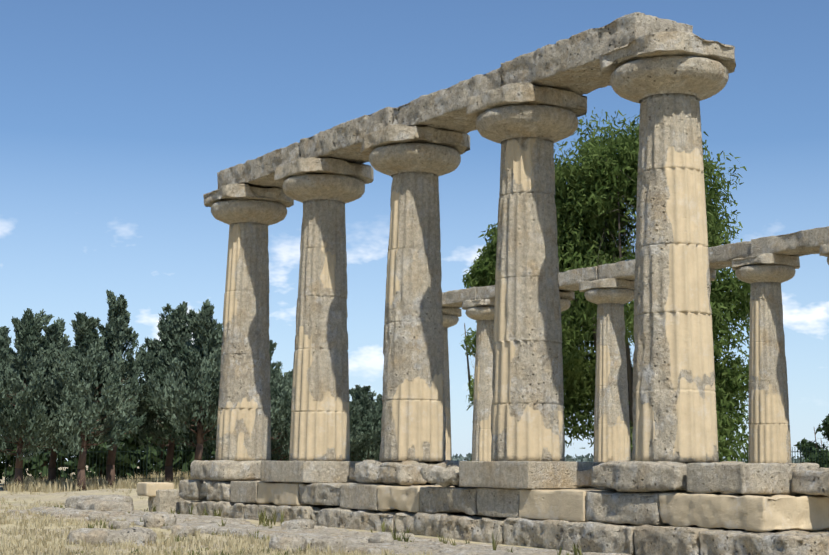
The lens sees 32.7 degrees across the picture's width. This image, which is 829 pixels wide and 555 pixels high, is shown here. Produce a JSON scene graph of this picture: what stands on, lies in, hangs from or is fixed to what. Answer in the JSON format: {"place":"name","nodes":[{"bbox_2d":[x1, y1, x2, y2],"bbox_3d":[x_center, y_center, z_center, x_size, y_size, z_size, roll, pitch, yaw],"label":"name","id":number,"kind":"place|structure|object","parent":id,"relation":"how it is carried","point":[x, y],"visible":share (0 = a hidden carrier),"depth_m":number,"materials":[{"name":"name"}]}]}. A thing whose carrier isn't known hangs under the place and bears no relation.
{"place":"outdoors","nodes":[
{"label":"outdoors","id":0,"kind":"place"},
{"bbox_2d":[0,465,573,554],"bbox_3d":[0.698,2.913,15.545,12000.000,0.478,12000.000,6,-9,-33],"label":"ground","id":1,"kind":"structure","parent":0,"point":[57,497],"depth_m":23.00,"materials":[{"name":"plant"}]},
{"bbox_2d":[0,326,16,455],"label":"conifer tree","id":2,"kind":"object","parent":1,"relation":"on","point":[5,340],"depth_m":59.39,"materials":[{"name":"green plant"}]},
{"bbox_2d":[0,308,87,486],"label":"conifer tree","id":3,"kind":"object","parent":1,"relation":"on","point":[27,357],"depth_m":54.17,"materials":[{"name":"green plant"}]},
{"bbox_2d":[7,317,87,482],"bbox_3d":[-14.839,5.101,57.843,4.588,7.138,4.986,6,-9,-33],"label":"conifer tree","id":4,"kind":"object","parent":1,"relation":"on","point":[54,332],"depth_m":57.96,"materials":[{"name":"green plant"}]},
{"bbox_2d":[40,392,77,479],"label":"conifer tree","id":5,"kind":"object","parent":1,"relation":"on","point":[43,464],"depth_m":69.09,"materials":[{"name":"green plant"}]},
{"bbox_2d":[41,311,145,490],"bbox_3d":[-12.560,4.806,54.742,3.512,6.944,4.587,6,-9,-33],"label":"conifer tree","id":6,"kind":"object","parent":1,"relation":"on","point":[83,363],"depth_m":53.97,"materials":[{"name":"green plant"}]},
{"bbox_2d":[1,470,192,492],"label":"dry grass","id":7,"kind":"structure","parent":1,"relation":"on","point":[28,484],"depth_m":55.12,"materials":[{"name":"plant"}]},
{"bbox_2d":[5,444,214,485],"bbox_3d":[-12.789,8.628,65.052,12.611,2.080,0.046,7,-10,-39],"label":"fence","id":8,"kind":"object","parent":1,"relation":"on","point":[137,451],"visible":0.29,"depth_m":64.55,"materials":[{"name":"paint"}]},
{"bbox_2d":[96,357,130,478],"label":"conifer tree","id":9,"kind":"object","parent":1,"relation":"on","point":[101,473],"depth_m":71.60,"materials":[{"name":"green plant"}]},
{"bbox_2d":[87,289,157,486],"bbox_3d":[-12.250,4.577,57.755,4.697,8.188,4.621,6,-9,-33],"label":"conifer tree","id":10,"kind":"object","parent":1,"relation":"on","point":[116,331],"depth_m":57.39,"materials":[{"name":"green plant"}]},
{"bbox_2d":[123,301,194,474],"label":"conifer tree","id":11,"kind":"object","parent":1,"relation":"on","point":[168,308],"depth_m":74.11,"materials":[{"name":"green plant"}]},
{"bbox_2d":[121,303,215,482],"bbox_3d":[-10.090,5.032,60.065,4.749,7.913,5.027,20,-21,-68],"label":"conifer tree","id":12,"kind":"object","parent":1,"relation":"on","point":[174,330],"depth_m":59.55,"materials":[{"name":"green plant"}]},
{"bbox_2d":[0,415,373,482],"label":"hedge","id":13,"kind":"object","parent":1,"relation":"on","point":[155,451],"visible":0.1,"depth_m":70.34,"materials":[{"name":"green plant"}]},
{"bbox_2d":[130,299,270,479],"bbox_3d":[-8.587,4.743,57.419,5.362,7.847,5.043,6,-9,-33],"label":"conifer tree","id":14,"kind":"object","parent":1,"relation":"on","point":[207,332],"depth_m":56.61,"materials":[{"name":"green plant"}]},
{"bbox_2d":[191,407,279,460],"bbox_3d":[-7.991,6.039,61.224,3.996,6.119,4.491,6,-9,-33],"label":"conifer tree","id":15,"kind":"object","parent":1,"relation":"on","point":[273,411],"depth_m":60.50,"materials":[{"name":"green plant"}]},
{"bbox_2d":[73,508,441,554],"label":"grass tufts","id":16,"kind":"object","parent":1,"relation":"on","point":[193,553],"visible":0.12,"depth_m":16.65,"materials":[{"name":"beige plant"}]},
{"bbox_2d":[269,340,292,459],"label":"conifer tree","id":17,"kind":"object","parent":1,"relation":"on","point":[281,397],"depth_m":64.84,"materials":[{"name":"green plant"}]},
{"bbox_2d":[271,370,292,460],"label":"conifer tree","id":18,"kind":"object","parent":1,"relation":"on","point":[276,455],"depth_m":68.30,"materials":[{"name":"green plant"}]},
{"bbox_2d":[47,500,582,554],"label":"grass tufts","id":19,"kind":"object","parent":1,"relation":"on","point":[262,519],"depth_m":20.16,"materials":[{"name":"plant"}]},
{"bbox_2d":[7,495,629,554],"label":"paving stones","id":20,"kind":"object","parent":1,"relation":"on","point":[100,507],"visible":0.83,"depth_m":19.02,"materials":[{"name":"stone"}]},
{"bbox_2d":[349,391,373,450],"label":"conifer tree","id":21,"kind":"object","parent":1,"relation":"on","point":[356,435],"visible":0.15,"depth_m":74.86,"materials":[{"name":"green plant"}]},
{"bbox_2d":[349,384,382,460],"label":"conifer tree","id":22,"kind":"object","parent":1,"relation":"on","point":[364,396],"depth_m":78.30,"materials":[{"name":"green plant"}]},
{"bbox_2d":[353,393,382,460],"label":"conifer tree","id":23,"kind":"object","parent":1,"relation":"on","point":[379,397],"depth_m":83.77,"materials":[{"name":"green plant"}]},
{"bbox_2d":[137,460,828,554],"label":"stylobate","id":24,"kind":"object","parent":1,"relation":"on","point":[656,508],"visible":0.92,"depth_m":18.50,"materials":[{"name":"stone"}]},
{"bbox_2d":[203,184,293,460],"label":"column","id":25,"kind":"structure","parent":24,"relation":"on","point":[248,214],"depth_m":26.86,"materials":[{"name":"stone"}]},
{"bbox_2d":[274,157,373,460],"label":"column","id":26,"kind":"structure","parent":24,"relation":"on","point":[324,191],"depth_m":24.47,"materials":[{"name":"stone"}]},
{"bbox_2d":[361,124,469,460],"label":"column","id":27,"kind":"structure","parent":24,"relation":"on","point":[414,162],"depth_m":22.08,"materials":[{"name":"stone"}]},
{"bbox_2d":[217,12,692,188],"bbox_3d":[-0.124,-2.462,23.011,1.075,0.482,11.970,6,-9,-33],"label":"architrave","id":28,"kind":"object","parent":27,"relation":"on","point":[572,63],"visible":0.56,"depth_m":20.93,"materials":[{"name":"stone"}]},
{"bbox_2d":[466,83,586,461],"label":"column","id":29,"kind":"structure","parent":24,"relation":"on","point":[526,126],"depth_m":19.69,"materials":[{"name":"stone"}]},
{"bbox_2d":[599,31,735,461],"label":"column","id":30,"kind":"structure","parent":24,"relation":"on","point":[668,81],"depth_m":17.30,"materials":[{"name":"stone"}]},
{"bbox_2d":[459,223,569,460],"bbox_3d":[4.318,3.665,65.497,5.601,12.832,6.524,6,-9,-33],"label":"eucalyptus tree","id":31,"kind":"object","parent":1,"relation":"on","point":[482,271],"depth_m":64.95,"materials":[{"name":"green plant"}]},
{"bbox_2d":[435,467,828,493],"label":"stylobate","id":32,"kind":"object","parent":1,"relation":"on","point":[822,469],"depth_m":32.55,"materials":[{"name":"stone"}]},
{"bbox_2d":[442,307,461,460],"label":"column","id":33,"kind":"structure","parent":32,"relation":"on","point":[451,315],"depth_m":46.93,"materials":[{"name":"stone"}]},
{"bbox_2d":[462,298,494,460],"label":"column","id":34,"kind":"structure","parent":32,"relation":"on","point":[480,312],"depth_m":44.41,"materials":[{"name":"stone"}]},
{"bbox_2d":[559,290,574,311],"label":"column","id":35,"kind":"structure","parent":32,"relation":"on","point":[566,297],"depth_m":42.24,"materials":[{"name":"stone"}]},
{"bbox_2d":[442,226,828,307],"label":"architrave","id":36,"kind":"object","parent":35,"relation":"on","point":[804,242],"visible":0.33,"depth_m":36.38,"materials":[{"name":"stone"}]},
{"bbox_2d":[579,278,633,462],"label":"column","id":37,"kind":"structure","parent":32,"relation":"on","point":[610,297],"depth_m":39.63,"materials":[{"name":"stone"}]},
{"bbox_2d":[710,269,715,283],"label":"column","id":38,"kind":"structure","parent":32,"relation":"on","point":[712,275],"depth_m":37.58,"materials":[{"name":"stone"}]},
{"bbox_2d":[732,253,799,463],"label":"column","id":39,"kind":"structure","parent":32,"relation":"on","point":[765,275],"depth_m":34.86,"materials":[{"name":"stone"}]},
{"bbox_2d":[819,244,828,264],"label":"column","id":40,"kind":"structure","parent":32,"relation":"on","point":[824,249],"depth_m":33.12,"materials":[{"name":"stone"}]},
{"bbox_2d":[452,453,828,467],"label":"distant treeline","id":41,"kind":"object","parent":1,"relation":"on","point":[569,458],"visible":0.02,"depth_m":492.47,"materials":[{"name":"green plant"}]},
{"bbox_2d":[554,107,750,462],"bbox_3d":[9.089,1.125,61.390,11.668,18.101,12.842,6,-9,-33],"label":"eucalyptus tree","id":42,"kind":"object","parent":1,"relation":"on","point":[582,187],"depth_m":60.25,"materials":[{"name":"green plant"}]},
{"bbox_2d":[746,444,828,462],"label":"fence","id":43,"kind":"object","parent":1,"relation":"on","point":[806,451],"visible":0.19,"depth_m":58.33,"materials":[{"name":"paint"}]},
{"bbox_2d":[794,414,828,468],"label":"small tree","id":44,"kind":"object","parent":1,"relation":"on","point":[814,456],"depth_m":90.41,"materials":[{"name":"green plant"}]},
{"bbox_2d":[0,0,828,462],"label":"sky","id":45,"kind":"structure","parent":0,"point":[118,117],"materials":[{"name":"blue"}]}
]}

